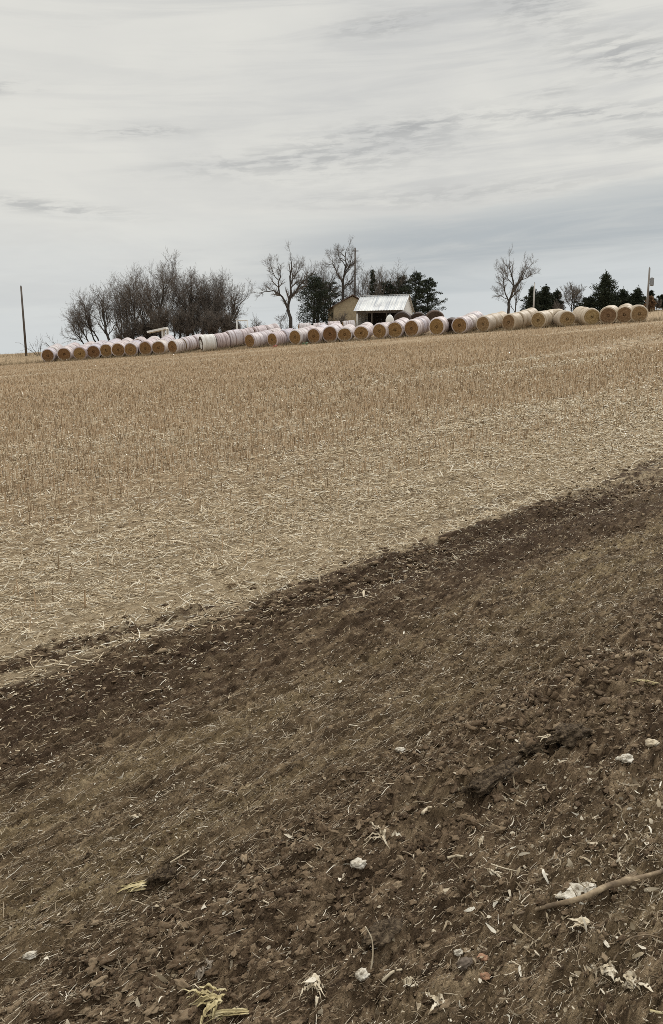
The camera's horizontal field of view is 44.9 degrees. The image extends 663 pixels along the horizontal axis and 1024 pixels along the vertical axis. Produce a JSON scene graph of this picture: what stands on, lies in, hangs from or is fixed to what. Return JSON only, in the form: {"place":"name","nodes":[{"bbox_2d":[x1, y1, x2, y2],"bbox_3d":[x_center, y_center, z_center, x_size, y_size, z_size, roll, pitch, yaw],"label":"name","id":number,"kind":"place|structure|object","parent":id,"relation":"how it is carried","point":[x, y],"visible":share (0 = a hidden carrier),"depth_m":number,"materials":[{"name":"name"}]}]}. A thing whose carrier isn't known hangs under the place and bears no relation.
{"place":"outdoors","nodes":[
{"label":"outdoors","id":0,"kind":"place"},
{"bbox_2d":[0,310,662,1023],"bbox_3d":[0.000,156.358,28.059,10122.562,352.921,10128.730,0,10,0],"label":"field ground","id":1,"kind":"structure","parent":0,"point":[264,660],"depth_m":3.18,"materials":[{"name":"soil"}]},
{"bbox_2d":[20,285,27,355],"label":"utility pole","id":2,"kind":"object","parent":1,"relation":"on","point":[24,333],"visible":0.88,"depth_m":101.31,"materials":[{"name":"brown wood"}]},
{"bbox_2d":[41,347,57,361],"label":"round bale","id":3,"kind":"object","parent":1,"relation":"on","point":[49,354],"visible":0.93,"depth_m":88.31},
{"bbox_2d":[57,346,73,360],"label":"round bale","id":4,"kind":"object","parent":1,"relation":"on","point":[65,352],"visible":0.88,"depth_m":88.12},
{"bbox_2d":[61,297,90,343],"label":"bare tree","id":5,"kind":"object","parent":1,"relation":"on","point":[79,325],"visible":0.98,"depth_m":100.13,"materials":[{"name":"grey plant"}]},
{"bbox_2d":[73,346,87,359],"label":"round bale","id":6,"kind":"object","parent":1,"relation":"on","point":[80,351],"visible":0.83,"depth_m":87.20},
{"bbox_2d":[68,288,103,341],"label":"bare tree","id":7,"kind":"object","parent":1,"relation":"on","point":[89,321],"visible":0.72,"depth_m":101.74,"materials":[{"name":"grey plant"}]},
{"bbox_2d":[87,343,101,357],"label":"round bale","id":8,"kind":"object","parent":1,"relation":"on","point":[93,350],"visible":0.86,"depth_m":87.47},
{"bbox_2d":[87,282,122,340],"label":"bare tree","id":9,"kind":"object","parent":1,"relation":"on","point":[103,312],"visible":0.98,"depth_m":100.55,"materials":[{"name":"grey plant"}]},
{"bbox_2d":[100,342,112,356],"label":"round bale","id":10,"kind":"object","parent":1,"relation":"on","point":[105,348],"visible":0.78,"depth_m":87.47},
{"bbox_2d":[91,279,129,334],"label":"bare tree","id":11,"kind":"object","parent":1,"relation":"on","point":[117,312],"visible":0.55,"depth_m":102.97,"materials":[{"name":"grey plant"}]},
{"bbox_2d":[111,341,125,356],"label":"round bale","id":12,"kind":"object","parent":1,"relation":"on","point":[117,348],"visible":0.81,"depth_m":86.66},
{"bbox_2d":[104,271,141,324],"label":"bare tree","id":13,"kind":"object","parent":1,"relation":"on","point":[126,312],"visible":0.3,"depth_m":104.47,"materials":[{"name":"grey plant"}]},
{"bbox_2d":[112,323,135,339],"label":"bare shrub","id":14,"kind":"object","parent":1,"relation":"on","point":[129,334],"visible":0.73,"depth_m":98.67,"materials":[{"name":"brown plant"}]},
{"bbox_2d":[101,265,154,338],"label":"bare tree","id":15,"kind":"object","parent":1,"relation":"on","point":[128,301],"visible":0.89,"depth_m":99.47,"materials":[{"name":"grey plant"}]},
{"bbox_2d":[116,880,146,893],"bbox_3d":[-0.589,1.108,2.376,0.098,0.026,0.048,-4,11,-20],"label":"husk","id":16,"kind":"object","parent":1,"relation":"on","point":[136,886],"visible":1,"depth_m":2.37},
{"bbox_2d":[124,342,139,355],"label":"round bale","id":17,"kind":"object","parent":1,"relation":"on","point":[132,348],"visible":0.85,"depth_m":85.97},
{"bbox_2d":[121,313,151,337],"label":"bare shrub","id":18,"kind":"object","parent":1,"relation":"on","point":[137,331],"visible":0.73,"depth_m":99.62,"materials":[{"name":"brown plant"}]},
{"bbox_2d":[131,266,159,320],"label":"bare tree","id":19,"kind":"object","parent":1,"relation":"on","point":[146,293],"visible":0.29,"depth_m":104.29,"materials":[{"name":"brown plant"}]},
{"bbox_2d":[139,340,152,354],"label":"round bale","id":20,"kind":"object","parent":1,"relation":"on","point":[145,346],"visible":0.92,"depth_m":85.73},
{"bbox_2d":[118,266,178,320],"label":"bare tree","id":21,"kind":"object","parent":1,"relation":"on","point":[160,296],"visible":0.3,"depth_m":103.92,"materials":[{"name":"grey plant"}]},
{"bbox_2d":[124,248,182,338],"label":"bare tree","id":22,"kind":"object","parent":1,"relation":"on","point":[170,281],"visible":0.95,"depth_m":97.72,"materials":[{"name":"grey plant"}]},
{"bbox_2d":[151,339,167,353],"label":"round bale","id":23,"kind":"object","parent":1,"relation":"on","point":[160,346],"visible":0.86,"depth_m":85.48},
{"bbox_2d":[146,863,178,883],"bbox_3d":[-0.507,1.094,2.416,0.106,0.048,0.061,-9,13,-40],"label":"soil clod","id":24,"kind":"object","parent":1,"relation":"on","point":[165,874],"visible":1,"depth_m":2.40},
{"bbox_2d":[144,297,184,336],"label":"bare shrub","id":25,"kind":"object","parent":1,"relation":"on","point":[162,319],"visible":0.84,"depth_m":97.96,"materials":[{"name":"brown plant"}]},
{"bbox_2d":[168,339,185,352],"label":"round bale","id":26,"kind":"object","parent":1,"relation":"on","point":[178,345],"visible":0.94,"depth_m":84.62},
{"bbox_2d":[160,267,199,334],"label":"bare tree","id":27,"kind":"object","parent":1,"relation":"on","point":[182,286],"visible":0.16,"depth_m":105.84,"materials":[{"name":"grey plant"}]},
{"bbox_2d":[152,260,211,338],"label":"bare tree","id":28,"kind":"object","parent":1,"relation":"on","point":[173,295],"visible":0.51,"depth_m":102.32,"materials":[{"name":"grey plant"}]},
{"bbox_2d":[168,309,200,337],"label":"bare shrub","id":29,"kind":"object","parent":1,"relation":"on","point":[185,330],"visible":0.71,"depth_m":99.06,"materials":[{"name":"brown plant"}]},
{"bbox_2d":[180,336,196,350],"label":"round bale","id":30,"kind":"object","parent":1,"relation":"on","point":[191,342],"visible":0.8,"depth_m":85.49},
{"bbox_2d":[172,266,212,315],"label":"bare tree","id":31,"kind":"object","parent":1,"relation":"on","point":[187,286],"visible":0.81,"depth_m":100.46,"materials":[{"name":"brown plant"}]},
{"bbox_2d":[173,299,223,334],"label":"bare shrub","id":32,"kind":"object","parent":1,"relation":"on","point":[197,312],"visible":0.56,"depth_m":99.85,"materials":[{"name":"brown plant"}]},
{"bbox_2d":[182,983,226,1023],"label":"husk","id":33,"kind":"object","parent":1,"relation":"on","point":[213,1002],"visible":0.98,"depth_m":1.93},
{"bbox_2d":[195,959,213,978],"bbox_3d":[-0.318,1.153,2.035,0.027,0.030,0.068,6,12,31],"label":"husk","id":34,"kind":"object","parent":1,"relation":"on","point":[198,973],"visible":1,"depth_m":2.02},
{"bbox_2d":[178,272,232,314],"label":"bare tree","id":35,"kind":"object","parent":1,"relation":"on","point":[222,299],"visible":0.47,"depth_m":102.31,"materials":[{"name":"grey plant"}]},
{"bbox_2d":[199,334,216,350],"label":"round bale","id":36,"kind":"object","parent":1,"relation":"on","point":[207,341],"visible":1,"depth_m":83.87,"materials":[{"name":"white plastic"}]},
{"bbox_2d":[194,274,223,334],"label":"bare tree","id":37,"kind":"object","parent":1,"relation":"on","point":[208,298],"visible":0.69,"depth_m":101.51,"materials":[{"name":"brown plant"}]},
{"bbox_2d":[195,313,224,334],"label":"bare shrub","id":38,"kind":"object","parent":1,"relation":"on","point":[209,326],"visible":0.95,"depth_m":98.34,"materials":[{"name":"brown plant"}]},
{"bbox_2d":[203,307,237,332],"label":"bare shrub","id":39,"kind":"object","parent":1,"relation":"on","point":[224,317],"visible":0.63,"depth_m":99.20,"materials":[{"name":"brown plant"}]},
{"bbox_2d":[214,332,229,348],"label":"round bale","id":40,"kind":"object","parent":1,"relation":"on","point":[223,339],"visible":0.73,"depth_m":84.61},
{"bbox_2d":[202,268,242,310],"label":"bare tree","id":41,"kind":"object","parent":1,"relation":"on","point":[218,283],"visible":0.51,"depth_m":104.64,"materials":[{"name":"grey plant"}]},
{"bbox_2d":[204,1007,248,1023],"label":"husk","id":42,"kind":"object","parent":1,"relation":"on","point":[221,1013],"visible":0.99,"depth_m":1.91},
{"bbox_2d":[226,329,242,346],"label":"round bale","id":43,"kind":"object","parent":1,"relation":"on","point":[236,336],"visible":0.78,"depth_m":85.34},
{"bbox_2d":[214,278,255,322],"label":"bare tree","id":44,"kind":"object","parent":1,"relation":"on","point":[231,302],"visible":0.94,"depth_m":101.70,"materials":[{"name":"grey plant"}]},
{"bbox_2d":[245,332,263,347],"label":"round bale","id":45,"kind":"object","parent":1,"relation":"on","point":[255,339],"visible":0.91,"depth_m":82.61},
{"bbox_2d":[267,331,286,345],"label":"round bale","id":46,"kind":"object","parent":1,"relation":"on","point":[276,337],"visible":0.89,"depth_m":81.96},
{"bbox_2d":[249,242,317,327],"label":"bare tree","id":47,"kind":"object","parent":1,"relation":"on","point":[291,295],"visible":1,"depth_m":96.86,"materials":[{"name":"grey plant"}]},
{"bbox_2d":[289,328,308,344],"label":"round bale","id":48,"kind":"object","parent":1,"relation":"on","point":[298,335],"visible":0.86,"depth_m":81.34},
{"bbox_2d":[299,973,325,1005],"bbox_3d":[-0.045,1.148,1.937,0.062,0.034,0.100,0,10,0],"label":"husk","id":49,"kind":"object","parent":1,"relation":"on","point":[314,985],"visible":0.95,"depth_m":1.94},
{"bbox_2d":[292,273,337,324],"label":"cedar tree","id":50,"kind":"object","parent":1,"relation":"on","point":[314,284],"visible":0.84,"depth_m":104.18,"materials":[{"name":"green plant"}]},
{"bbox_2d":[307,327,324,342],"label":"round bale","id":51,"kind":"object","parent":1,"relation":"on","point":[314,334],"visible":0.85,"depth_m":80.81},
{"bbox_2d":[297,258,341,321],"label":"bare tree","id":52,"kind":"object","parent":1,"relation":"on","point":[326,278],"visible":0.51,"depth_m":108.82,"materials":[{"name":"grey plant"}]},
{"bbox_2d":[319,281,341,323],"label":"cedar tree","id":53,"kind":"object","parent":1,"relation":"on","point":[331,304],"visible":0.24,"depth_m":112.10,"materials":[{"name":"green plant"}]},
{"bbox_2d":[322,324,339,341],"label":"round bale","id":54,"kind":"object","parent":1,"relation":"on","point":[330,332],"visible":0.8,"depth_m":80.39},
{"bbox_2d":[0,311,662,775],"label":"straw litter","id":55,"kind":"object","parent":1,"relation":"on","point":[460,489],"visible":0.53,"depth_m":7.99,"materials":[{"name":"plant"}]},
{"bbox_2d":[0,320,662,626],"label":"standing stubble","id":56,"kind":"object","parent":1,"relation":"on","point":[362,351],"visible":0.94,"depth_m":19.35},
{"bbox_2d":[0,481,662,1023],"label":"leaf scraps","id":57,"kind":"object","parent":1,"relation":"on","point":[494,929],"visible":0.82,"depth_m":2.41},
{"bbox_2d":[0,358,662,691],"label":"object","id":58,"kind":"object","parent":1,"relation":"on","point":[222,572],"visible":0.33,"depth_m":9.14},
{"bbox_2d":[0,308,662,365],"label":"dry grass","id":59,"kind":"structure","parent":1,"relation":"on","point":[282,344],"depth_m":81.01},
{"bbox_2d":[0,441,662,1023],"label":"soil crumbs","id":60,"kind":"object","parent":1,"relation":"on","point":[184,943],"visible":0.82,"depth_m":2.42,"materials":[{"name":"soil"}]},
{"bbox_2d":[0,461,662,1023],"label":"chopped straw","id":61,"kind":"object","parent":1,"relation":"on","point":[242,841],"visible":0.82,"depth_m":2.77,"materials":[{"name":"plant"}]},
{"bbox_2d":[318,237,361,299],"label":"bare tree","id":62,"kind":"object","parent":1,"relation":"on","point":[346,270],"visible":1,"depth_m":105.09,"materials":[{"name":"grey plant"}]},
{"bbox_2d":[327,294,358,323],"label":"farm house","id":63,"kind":"structure","parent":1,"relation":"on","point":[348,304],"depth_m":103.90,"materials":[{"name":"beige"}]},
{"bbox_2d":[337,326,353,340],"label":"round bale","id":64,"kind":"object","parent":1,"relation":"on","point":[345,332],"visible":0.87,"depth_m":80.02},
{"bbox_2d":[334,270,369,298],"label":"bare tree","id":65,"kind":"object","parent":1,"relation":"on","point":[350,288],"visible":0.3,"depth_m":109.75,"materials":[{"name":"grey plant"}]},
{"bbox_2d":[350,857,366,868],"bbox_3d":[0.080,1.044,2.382,0.051,0.028,0.038,0,10,0],"label":"stone","id":66,"kind":"object","parent":1,"relation":"on","point":[358,863],"visible":1,"depth_m":2.37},
{"bbox_2d":[355,968,369,981],"bbox_3d":[0.076,1.137,1.972,0.033,0.029,0.036,-8,13,-37],"label":"pebble","id":67,"kind":"object","parent":1,"relation":"on","point":[362,974],"visible":1,"depth_m":1.97,"materials":[{"name":"stone"}]},
{"bbox_2d":[353,325,372,339],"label":"round bale","id":68,"kind":"object","parent":1,"relation":"on","point":[363,331],"visible":0.91,"depth_m":79.55},
{"bbox_2d":[348,263,385,297],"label":"bare tree","id":69,"kind":"object","parent":1,"relation":"on","point":[357,292],"visible":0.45,"depth_m":107.48,"materials":[{"name":"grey plant"}]},
{"bbox_2d":[368,267,378,294],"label":"cedar tree","id":70,"kind":"object","parent":1,"relation":"on","point":[371,281],"visible":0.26,"depth_m":104.16,"materials":[{"name":"green plant"}]},
{"bbox_2d":[372,322,389,338],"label":"round bale","id":71,"kind":"object","parent":1,"relation":"on","point":[381,330],"visible":0.84,"depth_m":78.96},
{"bbox_2d":[361,916,402,947],"bbox_3d":[0.136,1.090,2.081,0.078,0.039,0.146,6,12,31],"label":"soil clod","id":72,"kind":"object","parent":1,"relation":"on","point":[384,931],"visible":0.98,"depth_m":2.07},
{"bbox_2d":[363,821,401,848],"bbox_3d":[0.137,0.995,2.476,0.128,0.034,0.098,7,12,34],"label":"husk","id":73,"kind":"object","parent":1,"relation":"on","point":[381,834],"visible":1,"depth_m":2.48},
{"bbox_2d":[359,261,408,294],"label":"bare tree","id":74,"kind":"object","parent":1,"relation":"on","point":[379,289],"visible":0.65,"depth_m":104.26,"materials":[{"name":"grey plant"}]},
{"bbox_2d":[354,294,414,326],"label":"open shed","id":75,"kind":"structure","parent":1,"relation":"on","point":[374,309],"depth_m":94.76,"materials":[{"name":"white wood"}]},
{"bbox_2d":[388,320,404,337],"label":"round bale","id":76,"kind":"object","parent":1,"relation":"on","point":[396,328],"visible":0.89,"depth_m":78.58},
{"bbox_2d":[392,275,414,293],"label":"cedar tree","id":77,"kind":"object","parent":1,"relation":"on","point":[399,285],"visible":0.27,"depth_m":105.04,"materials":[{"name":"green plant"}]},
{"bbox_2d":[404,318,423,336],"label":"round bale","id":78,"kind":"object","parent":1,"relation":"on","point":[413,326],"visible":0.94,"depth_m":78.14},
{"bbox_2d":[398,271,434,314],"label":"cedar tree","id":79,"kind":"object","parent":1,"relation":"on","point":[415,282],"visible":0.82,"depth_m":103.21,"materials":[{"name":"green plant"}]},
{"bbox_2d":[414,316,429,332],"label":"round bale","id":80,"kind":"object","parent":1,"relation":"on","point":[425,320],"visible":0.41,"depth_m":79.37},
{"bbox_2d":[413,277,447,313],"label":"cedar tree","id":81,"kind":"object","parent":1,"relation":"on","point":[430,295],"visible":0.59,"depth_m":104.18,"materials":[{"name":"green plant"}]},
{"bbox_2d":[416,992,444,1014],"bbox_3d":[0.235,1.138,1.880,0.101,0.023,0.052,-7,12,-33],"label":"husk","id":82,"kind":"object","parent":1,"relation":"on","point":[437,998],"visible":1,"depth_m":1.87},
{"bbox_2d":[426,310,443,320],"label":"round bale","id":83,"kind":"object","parent":1,"relation":"on","point":[431,314],"visible":0.42,"depth_m":91.42},
{"bbox_2d":[429,316,448,334],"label":"round bale","id":84,"kind":"object","parent":1,"relation":"on","point":[439,325],"visible":0.98,"depth_m":77.47},
{"bbox_2d":[451,316,472,332],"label":"round bale","id":85,"kind":"object","parent":1,"relation":"on","point":[462,324],"visible":0.95,"depth_m":76.84},
{"bbox_2d":[457,956,472,970],"bbox_3d":[0.324,1.099,1.954,0.041,0.027,0.033,0,10,0],"label":"stone","id":86,"kind":"object","parent":1,"relation":"on","point":[465,962],"visible":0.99,"depth_m":1.95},
{"bbox_2d":[476,314,495,331],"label":"round bale","id":87,"kind":"object","parent":1,"relation":"on","point":[488,321],"visible":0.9,"depth_m":76.20},
{"bbox_2d":[460,754,522,797],"bbox_3d":[0.569,0.923,2.813,0.369,0.086,0.115,-8,13,-39],"label":"soil clod","id":88,"kind":"object","parent":1,"relation":"on","point":[484,782],"visible":0.92,"depth_m":2.76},
{"bbox_2d":[502,312,522,329],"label":"round bale","id":89,"kind":"object","parent":1,"relation":"on","point":[515,320],"visible":0.9,"depth_m":75.46},
{"bbox_2d":[490,244,539,313],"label":"bare tree","id":90,"kind":"object","parent":1,"relation":"on","point":[520,279],"visible":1,"depth_m":89.06,"materials":[{"name":"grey plant"}]},
{"bbox_2d":[517,310,530,327],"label":"round bale","id":91,"kind":"object","parent":1,"relation":"on","point":[526,315],"visible":0.58,"depth_m":76.28},
{"bbox_2d":[518,740,542,756],"bbox_3d":[0.725,0.869,2.959,0.126,0.054,0.071,-5,11,-26],"label":"soil clod","id":92,"kind":"object","parent":1,"relation":"on","point":[534,750],"visible":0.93,"depth_m":2.94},
{"bbox_2d":[520,285,543,310],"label":"cedar tree","id":93,"kind":"object","parent":1,"relation":"on","point":[529,303],"visible":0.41,"depth_m":93.85,"materials":[{"name":"green plant"}]},
{"bbox_2d":[531,311,552,327],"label":"round bale","id":94,"kind":"object","parent":1,"relation":"on","point":[543,318],"visible":0.94,"depth_m":74.65},
{"bbox_2d":[536,284,558,310],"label":"cedar tree","id":95,"kind":"object","parent":1,"relation":"on","point":[545,297],"visible":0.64,"depth_m":94.73,"materials":[{"name":"green plant"}]},
{"bbox_2d":[553,310,575,326],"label":"round bale","id":96,"kind":"object","parent":1,"relation":"on","point":[564,317],"visible":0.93,"depth_m":73.95},
{"bbox_2d":[544,723,592,747],"bbox_3d":[0.874,0.824,2.975,0.243,0.073,0.107,-7,12,-34],"label":"soil clod","id":97,"kind":"object","parent":1,"relation":"on","point":[566,735],"visible":0.99,"depth_m":2.94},
{"bbox_2d":[558,282,585,311],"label":"bare tree","id":98,"kind":"object","parent":1,"relation":"on","point":[576,291],"visible":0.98,"depth_m":93.46,"materials":[{"name":"grey plant"}]},
{"bbox_2d":[555,882,595,899],"bbox_3d":[0.672,1.045,2.210,0.137,0.040,0.067,-5,11,-27],"label":"corn husk","id":99,"kind":"object","parent":1,"relation":"on","point":[577,889],"visible":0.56,"depth_m":2.20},
{"bbox_2d":[567,917,590,927],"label":"husk","id":100,"kind":"object","parent":1,"relation":"on","point":[578,923],"visible":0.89,"depth_m":2.09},
{"bbox_2d":[570,295,604,310],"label":"cedar tree","id":101,"kind":"object","parent":1,"relation":"on","point":[584,302],"visible":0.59,"depth_m":92.65,"materials":[{"name":"green plant"}]},
{"bbox_2d":[577,308,599,324],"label":"round bale","id":102,"kind":"object","parent":1,"relation":"on","point":[588,315],"visible":0.94,"depth_m":73.26},
{"bbox_2d":[516,869,662,914],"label":"stalk","id":103,"kind":"object","parent":1,"relation":"on","point":[630,878],"visible":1,"depth_m":2.16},
{"bbox_2d":[579,958,623,982],"bbox_3d":[0.660,1.110,1.960,0.116,0.034,0.078,6,12,31],"label":"husk","id":104,"kind":"object","parent":1,"relation":"on","point":[610,968],"visible":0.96,"depth_m":1.95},
{"bbox_2d":[582,270,626,311],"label":"cedar tree","id":105,"kind":"object","parent":1,"relation":"on","point":[605,292],"visible":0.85,"depth_m":91.54,"materials":[{"name":"green plant"}]},
{"bbox_2d":[599,306,617,323],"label":"round bale","id":106,"kind":"object","parent":1,"relation":"on","point":[608,313],"visible":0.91,"depth_m":72.75},
{"bbox_2d":[615,286,629,306],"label":"cedar tree","id":107,"kind":"object","parent":1,"relation":"on","point":[624,294],"visible":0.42,"depth_m":91.83,"materials":[{"name":"green plant"}]},
{"bbox_2d":[617,306,631,322],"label":"round bale","id":108,"kind":"object","parent":1,"relation":"on","point":[624,312],"visible":0.85,"depth_m":72.33},
{"bbox_2d":[615,754,633,762],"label":"stone","id":109,"kind":"object","parent":1,"relation":"on","point":[627,758],"visible":0.99,"depth_m":2.83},
{"bbox_2d":[627,285,645,305],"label":"cedar tree","id":110,"kind":"object","parent":1,"relation":"on","point":[637,298],"visible":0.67,"depth_m":90.79,"materials":[{"name":"green plant"}]},
{"bbox_2d":[621,969,652,991],"bbox_3d":[0.724,1.124,1.921,0.064,0.026,0.076,0,10,0],"label":"husk","id":111,"kind":"object","parent":1,"relation":"on","point":[632,974],"visible":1,"depth_m":1.92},
{"bbox_2d":[630,305,647,321],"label":"round bale","id":112,"kind":"object","parent":1,"relation":"on","point":[638,312],"visible":0.86,"depth_m":71.93},
{"bbox_2d":[646,267,653,308],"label":"utility pole","id":113,"kind":"object","parent":1,"relation":"on","point":[651,281],"visible":0.96,"depth_m":82.05,"materials":[{"name":"grey wood"}]},
{"bbox_2d":[0,0,662,353],"label":"sky","id":114,"kind":"structure","parent":0,"point":[440,137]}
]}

